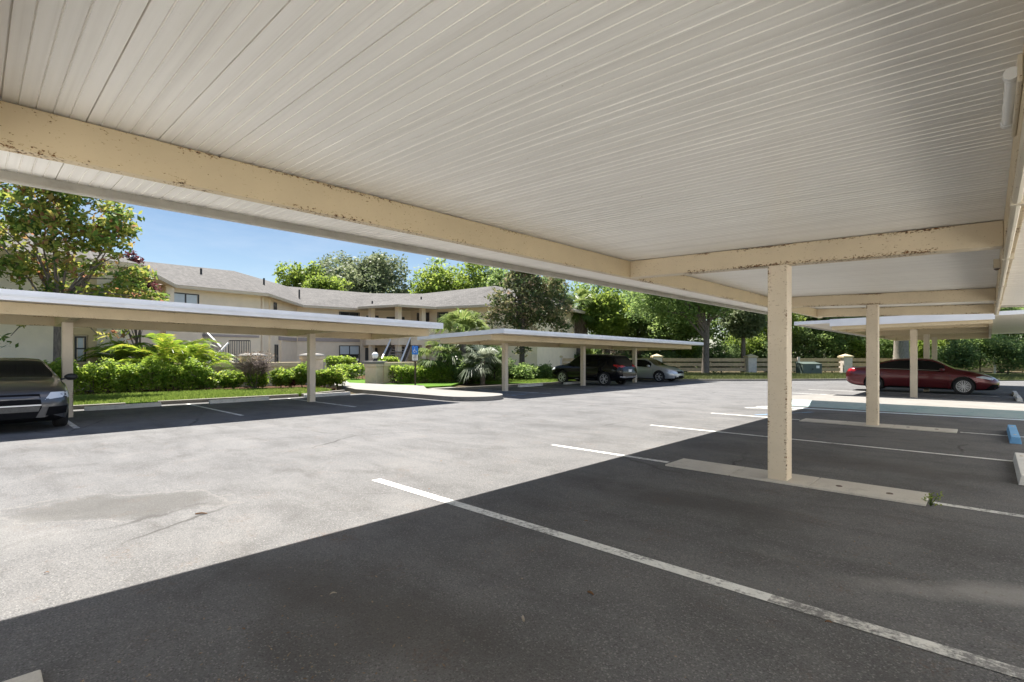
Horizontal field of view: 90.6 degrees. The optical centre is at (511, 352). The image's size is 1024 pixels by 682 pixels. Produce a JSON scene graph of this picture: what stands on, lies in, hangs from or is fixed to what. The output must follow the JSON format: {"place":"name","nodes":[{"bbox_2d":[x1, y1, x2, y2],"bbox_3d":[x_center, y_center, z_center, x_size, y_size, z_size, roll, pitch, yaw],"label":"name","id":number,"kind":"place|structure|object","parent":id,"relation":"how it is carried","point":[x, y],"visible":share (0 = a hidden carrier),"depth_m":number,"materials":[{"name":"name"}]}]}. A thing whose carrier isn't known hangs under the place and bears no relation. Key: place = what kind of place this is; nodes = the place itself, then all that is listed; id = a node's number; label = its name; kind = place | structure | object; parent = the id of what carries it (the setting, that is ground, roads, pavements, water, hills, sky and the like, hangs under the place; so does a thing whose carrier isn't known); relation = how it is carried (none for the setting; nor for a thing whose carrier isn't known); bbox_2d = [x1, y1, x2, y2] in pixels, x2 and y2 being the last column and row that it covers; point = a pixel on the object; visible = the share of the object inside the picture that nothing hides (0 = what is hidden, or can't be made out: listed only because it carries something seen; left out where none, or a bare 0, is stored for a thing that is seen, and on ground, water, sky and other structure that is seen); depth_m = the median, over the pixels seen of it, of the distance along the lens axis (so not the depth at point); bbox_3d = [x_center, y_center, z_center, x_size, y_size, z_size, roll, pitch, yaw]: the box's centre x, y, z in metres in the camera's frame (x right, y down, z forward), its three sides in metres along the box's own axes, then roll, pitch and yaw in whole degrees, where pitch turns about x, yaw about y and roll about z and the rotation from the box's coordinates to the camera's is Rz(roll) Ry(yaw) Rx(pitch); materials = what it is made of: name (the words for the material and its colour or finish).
{"place":"outdoors","nodes":[
{"label":"outdoors","id":0,"kind":"place"},
{"bbox_2d":[73,386,331,404],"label":"lawn","id":1,"kind":"structure","parent":0,"point":[212,397],"depth_m":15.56,"materials":[{"name":"plant"}]},
{"bbox_2d":[327,383,502,400],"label":"sidewalk","id":2,"kind":"structure","parent":0,"point":[417,391],"depth_m":19.55,"materials":[{"name":"concrete"}]},
{"bbox_2d":[380,381,463,388],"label":"lawn","id":3,"kind":"structure","parent":0,"point":[440,384],"depth_m":25.95,"materials":[{"name":"plant"}]},
{"bbox_2d":[363,361,386,383],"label":"gate pillar","id":4,"kind":"structure","parent":3,"relation":"on","point":[373,372],"depth_m":26.83,"materials":[{"name":"paint"}]},
{"bbox_2d":[385,363,454,383],"bbox_3d":[-4.969,1.127,27.914,3.954,1.251,1.568,0,0,-35],"label":"hedge","id":5,"kind":"object","parent":3,"relation":"on","point":[398,370],"visible":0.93,"depth_m":27.47,"materials":[{"name":"green plant"}]},
{"bbox_2d":[411,341,463,381],"bbox_3d":[-4.163,0.468,28.919,2.944,2.735,3.554,0,0,43],"label":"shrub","id":6,"kind":"object","parent":3,"relation":"on","point":[422,351],"visible":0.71,"depth_m":28.17,"materials":[{"name":"green plant"}]},
{"bbox_2d":[426,307,501,382],"bbox_3d":[-2.998,-0.447,30.191,4.753,4.586,4.279,0,0,-19],"label":"fan palm","id":7,"kind":"object","parent":3,"relation":"on","point":[464,320],"visible":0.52,"depth_m":29.46,"materials":[{"name":"green plant"}]},
{"bbox_2d":[0,183,1021,357],"label":"sky","id":8,"kind":"structure","parent":0,"point":[167,237],"materials":[{"name":"blue"}]},
{"bbox_2d":[0,380,1023,681],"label":"parking lot","id":9,"kind":"structure","parent":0,"point":[116,536],"depth_m":3.93,"materials":[{"name":"grey asphalt"}]},
{"bbox_2d":[3,670,42,681],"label":"wheel stop","id":10,"kind":"object","parent":9,"relation":"on","point":[35,676],"visible":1,"depth_m":2.23,"materials":[{"name":"concrete"}]},
{"bbox_2d":[0,358,77,425],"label":"parked car","id":11,"kind":"object","parent":9,"relation":"on","point":[33,390],"visible":1,"depth_m":10.00,"materials":[{"name":"grey paint"}]},
{"bbox_2d":[84,402,160,410],"bbox_3d":[-11.053,1.518,14.448,0.148,0.128,1.750,0,0,43],"label":"wheel stop","id":12,"kind":"object","parent":9,"relation":"on","point":[120,406],"visible":1,"depth_m":14.37,"materials":[{"name":"concrete"}]},
{"bbox_2d":[0,288,442,417],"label":"carport","id":13,"kind":"object","parent":9,"relation":"on","point":[66,313],"visible":0.96,"depth_m":13.09,"materials":[{"name":"beige metal"}]},
{"bbox_2d":[209,396,268,403],"bbox_3d":[-8.927,1.541,16.635,0.148,0.128,1.800,0,0,43],"label":"wheel stop","id":14,"kind":"object","parent":9,"relation":"on","point":[238,400],"visible":0.98,"depth_m":16.54,"materials":[{"name":"concrete"}]},
{"bbox_2d":[0,0,1023,480],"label":"carport","id":15,"kind":"object","parent":9,"relation":"on","point":[778,162],"visible":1,"depth_m":2.90,"materials":[{"name":"beige metal"}]},
{"bbox_2d":[1000,53,1022,136],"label":"light fixture","id":16,"kind":"object","parent":15,"relation":"attached to","point":[1013,79],"visible":1,"depth_m":2.13,"materials":[{"name":"white paint"}]},
{"bbox_2d":[417,328,703,390],"bbox_3d":[3.973,0.424,27.428,5.440,2.689,18.246,0,0,43],"label":"carport","id":17,"kind":"object","parent":9,"relation":"on","point":[504,338],"visible":0.96,"depth_m":23.06,"materials":[{"name":"beige metal"}]},
{"bbox_2d":[373,479,772,600],"bbox_3d":[-0.035,1.473,4.495,4.310,0.032,0.115,0,0,43],"label":"parking line","id":18,"kind":"object","parent":9,"relation":"on","point":[752,592],"visible":1,"depth_m":3.80,"materials":[{"name":"white paint"}]},
{"bbox_2d":[552,354,636,385],"bbox_3d":[4.444,0.891,28.152,4.788,1.670,2.330,0,0,43],"label":"parked car","id":19,"kind":"object","parent":9,"relation":"on","point":[604,369],"visible":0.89,"depth_m":26.92,"materials":[{"name":"black paint"}]},
{"bbox_2d":[630,358,683,381],"bbox_3d":[8.430,1.051,32.159,4.812,1.435,2.260,0,0,43],"label":"parked car","id":20,"kind":"object","parent":9,"relation":"on","point":[655,369],"visible":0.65,"depth_m":30.89,"materials":[{"name":"silver metal"}]},
{"bbox_2d":[665,458,928,505],"bbox_3d":[3.208,1.506,6.023,2.692,0.099,0.560,0,0,43],"label":"concrete pad","id":21,"kind":"object","parent":9,"relation":"on","point":[874,491],"visible":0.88,"depth_m":5.74,"materials":[{"name":"beige concrete"}]},
{"bbox_2d":[653,425,1012,461],"bbox_3d":[5.232,1.517,8.677,6.270,0.046,0.100,0,0,44],"label":"parking line","id":22,"kind":"object","parent":9,"relation":"on","point":[847,444],"visible":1,"depth_m":8.29,"materials":[{"name":"white paint"}]},
{"bbox_2d":[799,418,957,432],"bbox_3d":[7.699,1.556,10.797,2.692,0.099,0.560,0,0,43],"label":"concrete pad","id":23,"kind":"object","parent":9,"relation":"on","point":[947,430],"visible":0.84,"depth_m":10.62,"materials":[{"name":"concrete"}]},
{"bbox_2d":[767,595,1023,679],"bbox_3d":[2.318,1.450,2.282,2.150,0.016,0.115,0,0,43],"label":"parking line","id":24,"kind":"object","parent":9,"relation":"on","point":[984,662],"visible":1,"depth_m":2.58,"materials":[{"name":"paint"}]},
{"bbox_2d":[792,399,1023,418],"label":"parking line","id":25,"kind":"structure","parent":9,"relation":"on","point":[996,413],"depth_m":13.39,"materials":[{"name":"white paint"}]},
{"bbox_2d":[794,310,1023,397],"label":"carport","id":26,"kind":"object","parent":9,"relation":"on","point":[914,329],"visible":0.91,"depth_m":18.07,"materials":[{"name":"beige metal"}]},
{"bbox_2d":[846,358,999,394],"bbox_3d":[17.389,0.936,21.700,5.028,1.445,2.310,0,0,43],"label":"parked car","id":27,"kind":"object","parent":9,"relation":"on","point":[934,374],"visible":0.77,"depth_m":20.82,"materials":[{"name":"red paint"}]},
{"bbox_2d":[934,502,1023,516],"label":"parking line","id":28,"kind":"object","parent":9,"relation":"on","point":[979,509],"depth_m":4.78,"materials":[{"name":"white paint"}]},
{"bbox_2d":[1007,425,1021,443],"bbox_3d":[9.114,1.463,9.206,0.148,0.128,2.000,0,0,43],"label":"wheel stop","id":29,"kind":"object","parent":9,"relation":"on","point":[1013,435],"visible":1,"depth_m":8.75,"materials":[{"name":"concrete"}]},
{"bbox_2d":[1013,452,1023,484],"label":"wheel stop","id":30,"kind":"object","parent":9,"relation":"on","point":[1018,460],"visible":1,"depth_m":6.26,"materials":[{"name":"concrete"}]},
{"bbox_2d":[468,379,556,384],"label":"lawn","id":31,"kind":"structure","parent":0,"point":[487,382],"depth_m":28.67,"materials":[{"name":"plant"}]},
{"bbox_2d":[383,361,513,382],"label":"garden wall","id":32,"kind":"structure","parent":31,"relation":"on","point":[386,370],"depth_m":27.50,"materials":[{"name":"paint"}]},
{"bbox_2d":[479,345,516,380],"bbox_3d":[-0.836,0.663,29.432,2.120,2.456,2.431,0,0,43],"label":"shrub","id":33,"kind":"object","parent":31,"relation":"on","point":[498,367],"visible":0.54,"depth_m":29.21,"materials":[{"name":"green plant"}]},
{"bbox_2d":[508,362,538,379],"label":"shrub","id":34,"kind":"object","parent":31,"relation":"on","point":[523,371],"visible":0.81,"depth_m":30.97,"materials":[{"name":"green plant"}]},
{"bbox_2d":[480,270,576,364],"bbox_3d":[0.994,-2.532,35.647,6.791,8.971,4.187,0,0,-8],"label":"magnolia tree","id":35,"kind":"object","parent":31,"relation":"on","point":[524,299],"visible":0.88,"depth_m":35.23,"materials":[{"name":"green plant"}]},
{"bbox_2d":[532,361,552,378],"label":"shrub","id":36,"kind":"object","parent":31,"relation":"on","point":[545,370],"visible":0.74,"depth_m":32.18,"materials":[{"name":"green plant"}]},
{"bbox_2d":[485,377,575,382],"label":"grass","id":37,"kind":"structure","parent":0,"point":[538,380],"depth_m":29.19,"materials":[{"name":"plant"}]},
{"bbox_2d":[335,362,1023,393],"bbox_3d":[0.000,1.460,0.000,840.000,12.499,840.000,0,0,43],"label":"ground","id":38,"kind":"structure","parent":0,"point":[469,384],"depth_m":52.22,"materials":[{"name":"green plant"}]},
{"bbox_2d":[73,387,248,394],"bbox_3d":[-18.346,1.594,16.984,3.400,0.360,17.600,0,0,43],"label":"flower bed","id":39,"kind":"object","parent":38,"relation":"on","point":[219,388],"visible":0.2,"depth_m":20.71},
{"bbox_2d":[0,182,169,362],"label":"magnolia tree","id":40,"kind":"object","parent":39,"relation":"on","point":[52,215],"visible":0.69,"depth_m":18.61,"materials":[{"name":"green plant"}]},
{"bbox_2d":[43,355,208,394],"bbox_3d":[-15.370,0.869,19.092,1.962,1.596,6.898,0,0,43],"label":"hedge","id":41,"kind":"object","parent":39,"relation":"on","point":[137,375],"visible":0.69,"depth_m":19.48,"materials":[{"name":"green plant"}]},
{"bbox_2d":[89,333,222,387],"bbox_3d":[-15.098,0.402,21.772,4.928,2.428,4.768,0,0,43],"label":"areca palm","id":42,"kind":"object","parent":39,"relation":"on","point":[163,346],"visible":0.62,"depth_m":21.14,"materials":[{"name":"green plant"}]},
{"bbox_2d":[154,342,239,384],"bbox_3d":[-14.176,0.580,22.567,3.697,2.088,3.756,0,0,43],"label":"areca palm","id":43,"kind":"object","parent":39,"relation":"on","point":[217,354],"visible":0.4,"depth_m":22.13,"materials":[{"name":"green plant"}]},
{"bbox_2d":[186,365,220,389],"bbox_3d":[-12.967,1.162,21.242,1.460,1.282,1.463,0,0,43],"label":"shrub","id":44,"kind":"object","parent":39,"relation":"on","point":[211,375],"visible":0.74,"depth_m":21.04,"materials":[{"name":"green plant"}]},
{"bbox_2d":[214,369,246,388],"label":"shrub","id":45,"kind":"object","parent":39,"relation":"on","point":[229,378],"visible":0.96,"depth_m":21.46,"materials":[{"name":"green plant"}]},
{"bbox_2d":[135,363,242,389],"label":"garden wall","id":46,"kind":"structure","parent":38,"relation":"on","point":[220,367],"depth_m":22.95,"materials":[{"name":"paint"}]},
{"bbox_2d":[158,394,298,404],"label":"kerb","id":47,"kind":"structure","parent":38,"relation":"on","point":[164,402],"depth_m":16.59,"materials":[{"name":"concrete"}]},
{"bbox_2d":[264,362,303,385],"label":"garden wall","id":48,"kind":"structure","parent":38,"relation":"on","point":[286,365],"depth_m":24.62,"materials":[{"name":"paint"}]},
{"bbox_2d":[244,385,334,390],"bbox_3d":[-9.676,1.643,22.625,5.300,0.257,3.100,0,0,43],"label":"flower bed","id":49,"kind":"object","parent":38,"relation":"on","point":[284,386],"visible":0.29,"depth_m":22.67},
{"bbox_2d":[227,349,283,389],"bbox_3d":[-10.973,0.717,21.623,2.102,1.804,2.212,0,0,-10],"label":"bare shrub","id":50,"kind":"object","parent":49,"relation":"on","point":[250,368],"visible":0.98,"depth_m":21.49,"materials":[{"name":"plant"}]},
{"bbox_2d":[243,372,269,387],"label":"shrub","id":51,"kind":"object","parent":49,"relation":"on","point":[264,380],"visible":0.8,"depth_m":21.74,"materials":[{"name":"green plant"}]},
{"bbox_2d":[269,366,296,387],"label":"shrub","id":52,"kind":"object","parent":49,"relation":"on","point":[281,376],"visible":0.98,"depth_m":22.10,"materials":[{"name":"green plant"}]},
{"bbox_2d":[288,361,306,386],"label":"shrub","id":53,"kind":"object","parent":49,"relation":"on","point":[300,377],"visible":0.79,"depth_m":22.60,"materials":[{"name":"green plant"}]},
{"bbox_2d":[0,224,584,390],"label":"apartment building","id":54,"kind":"structure","parent":38,"relation":"on","point":[193,285],"depth_m":37.08,"materials":[{"name":"paint"}]},
{"bbox_2d":[75,336,85,361],"bbox_3d":[-18.437,-0.170,21.648,0.064,1.080,0.370,0,0,43],"label":"window","id":55,"kind":"structure","parent":54,"relation":"in","point":[80,348],"depth_m":21.63,"materials":[{"name":"glass"}]},
{"bbox_2d":[174,292,198,303],"bbox_3d":[-19.410,-2.935,30.119,0.064,1.230,1.500,0,0,33],"label":"window","id":56,"kind":"structure","parent":54,"relation":"in","point":[178,297],"depth_m":30.11,"materials":[{"name":"glass"}]},
{"bbox_2d":[203,333,249,362],"bbox_3d":[-15.726,0.138,27.779,2.383,2.985,1.487,0,0,-23],"label":"stair railing","id":57,"kind":"object","parent":54,"relation":"attached to","point":[217,344],"visible":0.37,"depth_m":28.27,"materials":[{"name":"metal"}]},
{"bbox_2d":[339,345,359,361],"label":"window","id":58,"kind":"structure","parent":54,"relation":"in","point":[351,350],"depth_m":45.03,"materials":[{"name":"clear glass"}]},
{"bbox_2d":[273,260,326,287],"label":"broadleaf tree","id":59,"kind":"object","parent":38,"relation":"on","point":[295,276],"visible":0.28,"depth_m":59.59,"materials":[{"name":"green plant"}]},
{"bbox_2d":[299,272,354,290],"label":"broadleaf tree","id":60,"kind":"object","parent":38,"relation":"on","point":[328,282],"visible":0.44,"depth_m":55.45,"materials":[{"name":"green plant"}]},
{"bbox_2d":[321,365,349,389],"bbox_3d":[-8.050,1.182,23.190,1.388,1.286,1.446,0,0,34],"label":"shrub","id":61,"kind":"object","parent":38,"relation":"on","point":[337,375],"visible":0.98,"depth_m":22.88,"materials":[{"name":"green plant"}]},
{"bbox_2d":[313,250,394,292],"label":"broadleaf tree","id":62,"kind":"object","parent":38,"relation":"on","point":[349,268],"visible":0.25,"depth_m":64.24,"materials":[{"name":"green plant"}]},
{"bbox_2d":[350,249,415,293],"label":"broadleaf tree","id":63,"kind":"object","parent":38,"relation":"on","point":[384,268],"visible":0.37,"depth_m":66.17,"materials":[{"name":"green plant"}]},
{"bbox_2d":[382,337,412,361],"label":"outdoor staircase","id":64,"kind":"structure","parent":38,"relation":"on","point":[406,351],"depth_m":41.86,"materials":[{"name":"white paint"}]},
{"bbox_2d":[407,261,459,293],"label":"broadleaf tree","id":65,"kind":"object","parent":38,"relation":"on","point":[419,289],"visible":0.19,"depth_m":59.89,"materials":[{"name":"green plant"}]},
{"bbox_2d":[424,262,496,290],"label":"broadleaf tree","id":66,"kind":"object","parent":38,"relation":"on","point":[468,281],"visible":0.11,"depth_m":60.30,"materials":[{"name":"green plant"}]},
{"bbox_2d":[451,356,479,383],"bbox_3d":[-2.487,1.019,28.555,2.081,1.719,2.097,0,0,43],"label":"shrub","id":67,"kind":"object","parent":38,"relation":"on","point":[460,366],"visible":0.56,"depth_m":28.07,"materials":[{"name":"green plant"}]},
{"bbox_2d":[458,345,501,384],"bbox_3d":[-1.772,0.623,27.549,2.649,2.395,2.813,0,0,-25],"label":"fan palm","id":68,"kind":"object","parent":38,"relation":"on","point":[484,351],"visible":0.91,"depth_m":27.08,"materials":[{"name":"green plant"}]},
{"bbox_2d":[477,267,534,288],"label":"broadleaf tree","id":69,"kind":"object","parent":38,"relation":"on","point":[496,278],"visible":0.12,"depth_m":58.14,"materials":[{"name":"green plant"}]},
{"bbox_2d":[434,380,598,389],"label":"kerb","id":70,"kind":"structure","parent":38,"relation":"on","point":[489,386],"depth_m":24.53,"materials":[{"name":"concrete"}]},
{"bbox_2d":[560,288,595,354],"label":"fan palm","id":71,"kind":"object","parent":38,"relation":"on","point":[583,302],"visible":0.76,"depth_m":49.24,"materials":[{"name":"green plant"}]},
{"bbox_2d":[580,288,632,353],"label":"broadleaf tree","id":72,"kind":"object","parent":38,"relation":"on","point":[605,313],"visible":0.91,"depth_m":48.84,"materials":[{"name":"green plant"}]},
{"bbox_2d":[618,290,653,337],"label":"broadleaf tree","id":73,"kind":"object","parent":38,"relation":"on","point":[635,328],"visible":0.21,"depth_m":52.35,"materials":[{"name":"green plant"}]},
{"bbox_2d":[640,295,716,366],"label":"broadleaf tree","id":74,"kind":"object","parent":38,"relation":"on","point":[657,330],"visible":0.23,"depth_m":48.18,"materials":[{"name":"green plant"}]},
{"bbox_2d":[669,338,702,367],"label":"shrub","id":75,"kind":"object","parent":38,"relation":"on","point":[687,352],"visible":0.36,"depth_m":48.84,"materials":[{"name":"green plant"}]},
{"bbox_2d":[409,257,1021,367],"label":"wood","id":76,"kind":"object","parent":38,"relation":"on","point":[597,290],"visible":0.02,"depth_m":78.56,"materials":[{"name":"green plant"}]},
{"bbox_2d":[709,339,740,372],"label":"shrub","id":77,"kind":"object","parent":38,"relation":"on","point":[731,353],"visible":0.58,"depth_m":48.33,"materials":[{"name":"green plant"}]},
{"bbox_2d":[716,307,767,372],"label":"broadleaf tree","id":78,"kind":"object","parent":38,"relation":"on","point":[742,324],"visible":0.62,"depth_m":46.11,"materials":[{"name":"green plant"}]},
{"bbox_2d":[724,333,766,362],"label":"shrub","id":79,"kind":"object","parent":38,"relation":"on","point":[751,344],"visible":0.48,"depth_m":49.09,"materials":[{"name":"green plant"}]},
{"bbox_2d":[745,313,806,371],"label":"broadleaf tree","id":80,"kind":"object","parent":38,"relation":"on","point":[765,329],"visible":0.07,"depth_m":49.70,"materials":[{"name":"green plant"}]},
{"bbox_2d":[574,346,1023,372],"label":"undergrowth","id":81,"kind":"object","parent":38,"relation":"on","point":[817,354],"visible":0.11,"depth_m":48.94,"materials":[{"name":"green plant"}]},
{"bbox_2d":[792,326,827,357],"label":"shrub","id":82,"kind":"object","parent":38,"relation":"on","point":[808,340],"visible":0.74,"depth_m":50.20,"materials":[{"name":"green plant"}]},
{"bbox_2d":[637,378,999,380],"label":"kerb","id":83,"kind":"structure","parent":38,"relation":"on","point":[748,379],"depth_m":32.11,"materials":[{"name":"concrete"}]},
{"bbox_2d":[793,314,863,355],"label":"broadleaf tree","id":84,"kind":"object","parent":38,"relation":"on","point":[809,318],"visible":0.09,"depth_m":50.62,"materials":[{"name":"green plant"}]},
{"bbox_2d":[813,332,851,371],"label":"shrub","id":85,"kind":"object","parent":38,"relation":"on","point":[837,345],"visible":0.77,"depth_m":49.09,"materials":[{"name":"green plant"}]},
{"bbox_2d":[846,336,865,366],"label":"shrub","id":86,"kind":"object","parent":38,"relation":"on","point":[857,346],"visible":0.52,"depth_m":48.51,"materials":[{"name":"green plant"}]},
{"bbox_2d":[862,337,893,362],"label":"shrub","id":87,"kind":"object","parent":38,"relation":"on","point":[886,345],"visible":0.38,"depth_m":46.53,"materials":[{"name":"green plant"}]},
{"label":"flower bed","id":88,"kind":"structure","parent":38,"relation":"on","visible":0},
{"bbox_2d":[76,340,175,387],"bbox_3d":[-16.905,0.548,22.324,4.171,2.145,3.914,0,0,19],"label":"areca palm","id":89,"kind":"object","parent":88,"relation":"on","point":[117,353],"visible":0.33,"depth_m":21.35,"materials":[{"name":"green plant"}]},
{"bbox_2d":[85,280,169,344],"bbox_3d":[-16.996,-0.757,22.468,3.484,5.147,2.386,0,0,-17],"label":"tree","id":90,"kind":"object","parent":88,"relation":"on","point":[135,331],"visible":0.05,"depth_m":22.36,"materials":[{"name":"green plant"}]},
{"bbox_2d":[122,250,162,355],"bbox_3d":[-17.968,-1.619,24.459,1.774,6.915,1.354,0,0,23],"label":"tree","id":91,"kind":"object","parent":88,"relation":"on","point":[133,258],"visible":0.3,"depth_m":24.48,"materials":[{"name":"purple plant"}]},
{"bbox_2d":[323,355,356,368],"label":"hedge","id":92,"kind":"object","parent":88,"relation":"on","point":[333,360],"visible":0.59,"depth_m":35.80,"materials":[{"name":"green plant"}]},
{"bbox_2d":[332,363,364,378],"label":"hedge","id":93,"kind":"object","parent":88,"relation":"on","point":[352,370],"visible":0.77,"depth_m":32.86,"materials":[{"name":"green plant"}]},
{"bbox_2d":[743,354,757,371],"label":"fence pillar","id":94,"kind":"structure","parent":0,"point":[750,362],"depth_m":45.48,"materials":[{"name":"paint"}]},
{"bbox_2d":[837,354,853,372],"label":"fence pillar","id":95,"kind":"structure","parent":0,"point":[845,362],"depth_m":45.48,"materials":[{"name":"paint"}]},
{"bbox_2d":[682,371,1023,380],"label":"lawn","id":96,"kind":"structure","parent":0,"point":[1018,379],"depth_m":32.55,"materials":[{"name":"plant"}]},
{"bbox_2d":[619,291,737,373],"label":"oak tree","id":97,"kind":"object","parent":96,"relation":"on","point":[662,309],"visible":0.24,"depth_m":43.12,"materials":[{"name":"green plant"}]},
{"bbox_2d":[662,358,744,370],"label":"rail fence","id":98,"kind":"object","parent":96,"relation":"on","point":[710,364],"visible":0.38,"depth_m":45.83,"materials":[{"name":"wood"}]},
{"bbox_2d":[757,357,839,370],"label":"rail fence","id":99,"kind":"object","parent":96,"relation":"on","point":[798,359],"visible":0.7,"depth_m":45.83,"materials":[{"name":"wood"}]},
{"bbox_2d":[795,362,821,373],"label":"utility box","id":100,"kind":"object","parent":96,"relation":"on","point":[809,367],"visible":0.75,"depth_m":41.59,"materials":[{"name":"green metal"}]},
{"bbox_2d":[883,307,1014,358],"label":"oak tree","id":101,"kind":"object","parent":96,"relation":"on","point":[900,349],"visible":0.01,"depth_m":43.58,"materials":[{"name":"green plant"}]},
{"bbox_2d":[930,339,990,369],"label":"shrub","id":102,"kind":"object","parent":96,"relation":"on","point":[955,354],"visible":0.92,"depth_m":42.55,"materials":[{"name":"green plant"}]},
{"bbox_2d":[959,334,1003,371],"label":"shrub","id":103,"kind":"object","parent":96,"relation":"on","point":[986,351],"visible":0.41,"depth_m":43.42,"materials":[{"name":"green plant"}]},
{"bbox_2d":[984,334,1023,373],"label":"shrub","id":104,"kind":"object","parent":96,"relation":"on","point":[1010,351],"visible":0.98,"depth_m":41.51,"materials":[{"name":"green plant"}]},
{"bbox_2d":[792,394,1023,410],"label":"sidewalk","id":105,"kind":"structure","parent":0,"point":[997,405],"depth_m":15.02,"materials":[{"name":"concrete"}]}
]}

